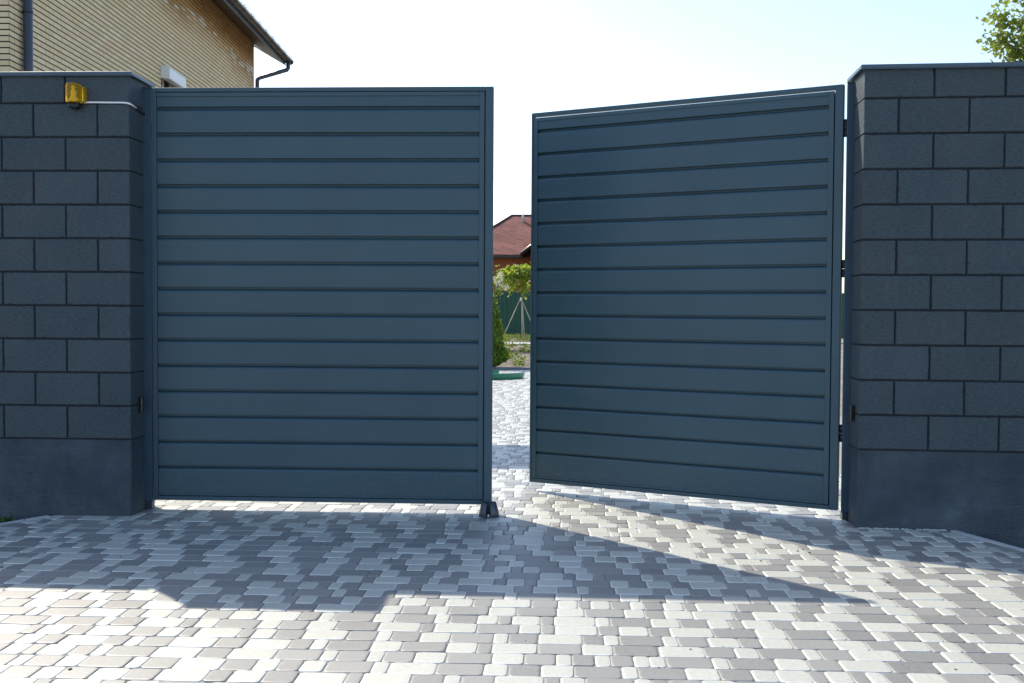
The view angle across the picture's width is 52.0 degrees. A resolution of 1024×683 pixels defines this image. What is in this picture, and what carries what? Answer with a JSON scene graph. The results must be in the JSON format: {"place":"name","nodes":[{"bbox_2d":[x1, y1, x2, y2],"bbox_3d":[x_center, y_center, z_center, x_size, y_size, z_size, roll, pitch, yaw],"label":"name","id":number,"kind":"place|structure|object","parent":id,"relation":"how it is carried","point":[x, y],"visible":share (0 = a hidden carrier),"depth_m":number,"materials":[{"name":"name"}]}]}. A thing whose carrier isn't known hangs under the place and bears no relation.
{"place":"outdoors","nodes":[
{"label":"outdoors","id":0,"kind":"place"},
{"bbox_2d":[0,370,1023,682],"bbox_3d":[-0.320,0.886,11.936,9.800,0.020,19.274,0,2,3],"label":"paving","id":1,"kind":"structure","parent":0,"point":[108,644],"depth_m":4.62,"materials":[{"name":"grey stone"}]},
{"bbox_2d":[143,87,154,508],"bbox_3d":[-2.238,-0.235,6.483,0.058,2.641,0.067,0,2,3],"label":"gate post","id":2,"kind":"object","parent":1,"relation":"on","point":[148,282],"visible":0.79,"depth_m":6.45,"materials":[{"name":"metal"}]},
{"bbox_2d":[152,86,493,504],"bbox_3d":[-1.172,-0.279,6.429,2.114,2.528,0.065,0,2,3],"label":"gate leaf","id":3,"kind":"object","parent":2,"relation":"attached to","point":[322,263],"visible":1,"depth_m":6.41,"materials":[{"name":"blue metal"}]},
{"bbox_2d":[478,501,499,517],"bbox_3d":[-0.139,1.008,6.323,0.128,0.089,0.128,0,2,3],"label":"gate stop","id":4,"kind":"object","parent":1,"relation":"on","point":[488,510],"visible":1,"depth_m":6.29,"materials":[{"name":"metal"}]},
{"bbox_2d":[493,370,524,379],"bbox_3d":[-0.434,0.603,18.849,1.363,0.125,0.826,0,2,-24],"label":"garden edging","id":5,"kind":"object","parent":1,"relation":"on","point":[502,376],"visible":0.38,"depth_m":18.63,"materials":[{"name":"green plastic"}]},
{"bbox_2d":[840,82,854,520],"bbox_3d":[1.997,-0.207,6.253,0.053,2.648,0.063,0,2,3],"label":"gate post","id":6,"kind":"object","parent":1,"relation":"on","point":[849,208],"visible":0.88,"depth_m":6.22,"materials":[{"name":"metal"}]},
{"bbox_2d":[529,84,846,509],"bbox_3d":[1.056,-0.275,6.728,2.089,2.528,0.042,1,2,28],"label":"gate leaf","id":7,"kind":"object","parent":6,"relation":"attached to","point":[687,267],"visible":1,"depth_m":6.67,"materials":[{"name":"blue metal"}]},
{"bbox_2d":[858,527,946,530],"bbox_3d":[2.231,1.072,5.998,0.489,0.010,0.011,1,2,6],"label":"kerb","id":8,"kind":"object","parent":1,"relation":"on","point":[902,529],"visible":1,"depth_m":6.00,"materials":[{"name":"concrete"}]},
{"bbox_2d":[493,214,530,291],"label":"red roof house","id":9,"kind":"structure","parent":0,"point":[511,239],"depth_m":61.91,"materials":[{"name":"red tile"}]},
{"bbox_2d":[497,344,529,367],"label":"garden soil","id":10,"kind":"structure","parent":0,"point":[510,364],"depth_m":25.86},
{"bbox_2d":[493,270,509,304],"bbox_3d":[-0.854,-0.969,30.740,1.569,2.499,1.812,1,2,27],"label":"flowering shrub","id":11,"kind":"object","parent":10,"relation":"on","point":[499,277],"visible":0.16,"depth_m":30.60,"materials":[{"name":"white plant"}]},
{"bbox_2d":[493,292,509,366],"bbox_3d":[-0.501,-0.266,22.050,0.922,1.763,0.933,0,2,3],"label":"thuja","id":12,"kind":"object","parent":10,"relation":"on","point":[501,354],"visible":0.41,"depth_m":21.89,"materials":[{"name":"green plant"}]},
{"bbox_2d":[502,332,529,366],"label":"weeds","id":13,"kind":"object","parent":10,"relation":"on","point":[520,349],"visible":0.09,"depth_m":33.20,"materials":[{"name":"green plant"}]},
{"bbox_2d":[502,342,529,344],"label":"path","id":14,"kind":"structure","parent":0,"point":[516,343],"depth_m":37.72,"materials":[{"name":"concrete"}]},
{"bbox_2d":[505,336,529,341],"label":"garden soil","id":15,"kind":"structure","parent":0,"point":[511,340],"depth_m":40.78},
{"bbox_2d":[493,262,530,336],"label":"young tree","id":16,"kind":"object","parent":15,"relation":"on","point":[521,274],"visible":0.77,"depth_m":40.33,"materials":[{"name":"green plant"}]},
{"bbox_2d":[503,297,529,338],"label":"tree stakes","id":17,"kind":"object","parent":15,"relation":"on","point":[522,303],"visible":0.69,"depth_m":40.86,"materials":[{"name":"grey wood"}]},
{"bbox_2d":[239,0,1023,292],"label":"sky","id":18,"kind":"structure","parent":0,"point":[537,56],"materials":[{"name":"white"}]},
{"bbox_2d":[840,339,842,416],"bbox_3d":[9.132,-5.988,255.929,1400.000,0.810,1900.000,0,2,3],"label":"ground","id":19,"kind":"structure","parent":0,"point":[841,387],"depth_m":22.07,"materials":[{"name":"white"}]},
{"bbox_2d":[0,513,25,522],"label":"weed clump","id":20,"kind":"object","parent":19,"relation":"on","point":[4,519],"visible":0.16,"depth_m":6.17,"materials":[{"name":"green plant"}]},
{"bbox_2d":[0,515,50,525],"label":"kerb","id":21,"kind":"structure","parent":19,"relation":"on","point":[27,519],"depth_m":6.12,"materials":[{"name":"concrete"}]},
{"bbox_2d":[0,71,154,520],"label":"block wall","id":22,"kind":"structure","parent":19,"relation":"on","point":[72,434],"depth_m":6.27,"materials":[{"name":"concrete"}]},
{"bbox_2d":[65,83,86,109],"bbox_3d":[-2.569,-1.443,6.181,0.105,0.148,0.087,0,2,3],"label":"beacon lamp","id":23,"kind":"object","parent":22,"relation":"attached to","point":[75,96],"visible":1,"depth_m":6.16,"materials":[{"name":"yellow plastic"}]},
{"bbox_2d":[84,101,136,108],"bbox_3d":[-2.378,-1.406,6.212,0.297,0.029,0.088,0,2,-16],"label":"cable","id":24,"kind":"object","parent":22,"relation":"attached to","point":[132,105],"visible":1,"depth_m":6.21,"materials":[{"name":"white plastic"}]},
{"bbox_2d":[138,397,143,412],"bbox_3d":[-2.254,0.384,6.382,0.032,0.094,0.032,0,2,3],"label":"photocell sensor","id":25,"kind":"object","parent":22,"relation":"attached to","point":[140,404],"visible":1,"depth_m":6.37,"materials":[{"name":"black plastic"}]},
{"bbox_2d":[0,0,293,87],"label":"brick house","id":26,"kind":"structure","parent":19,"relation":"on","point":[185,43],"depth_m":17.86,"materials":[{"name":"beige brick"}]},
{"bbox_2d":[161,65,185,87],"bbox_3d":[-6.252,-4.105,19.146,0.329,1.649,0.930,0,2,0],"label":"window","id":27,"kind":"structure","parent":26,"relation":"in","point":[169,77],"depth_m":19.03,"materials":[{"name":"white plastic"}]},
{"bbox_2d":[493,367,529,369],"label":"kerb","id":28,"kind":"structure","parent":19,"relation":"on","point":[511,368],"depth_m":21.65,"materials":[{"name":"grey concrete"}]},
{"bbox_2d":[493,291,843,338],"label":"metal fence","id":29,"kind":"object","parent":19,"relation":"on","point":[507,306],"visible":0.03,"depth_m":48.08,"materials":[{"name":"green metal"}]},
{"bbox_2d":[847,62,1023,548],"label":"block wall","id":30,"kind":"structure","parent":19,"relation":"on","point":[937,383],"depth_m":5.95,"materials":[{"name":"brick"}]},
{"bbox_2d":[848,405,854,420],"bbox_3d":[1.978,0.416,6.120,0.032,0.094,0.032,1,2,6],"label":"photocell sensor","id":31,"kind":"object","parent":30,"relation":"attached to","point":[851,409],"visible":1,"depth_m":6.11,"materials":[{"name":"black plastic"}]},
{"bbox_2d":[950,530,1023,551],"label":"kerb","id":32,"kind":"structure","parent":19,"relation":"on","point":[989,541],"depth_m":5.72,"materials":[{"name":"concrete"}]},
{"bbox_2d":[975,0,1023,61],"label":"tree","id":33,"kind":"object","parent":19,"relation":"on","point":[1014,52],"visible":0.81,"depth_m":14.00,"materials":[{"name":"green plant"}]}
]}

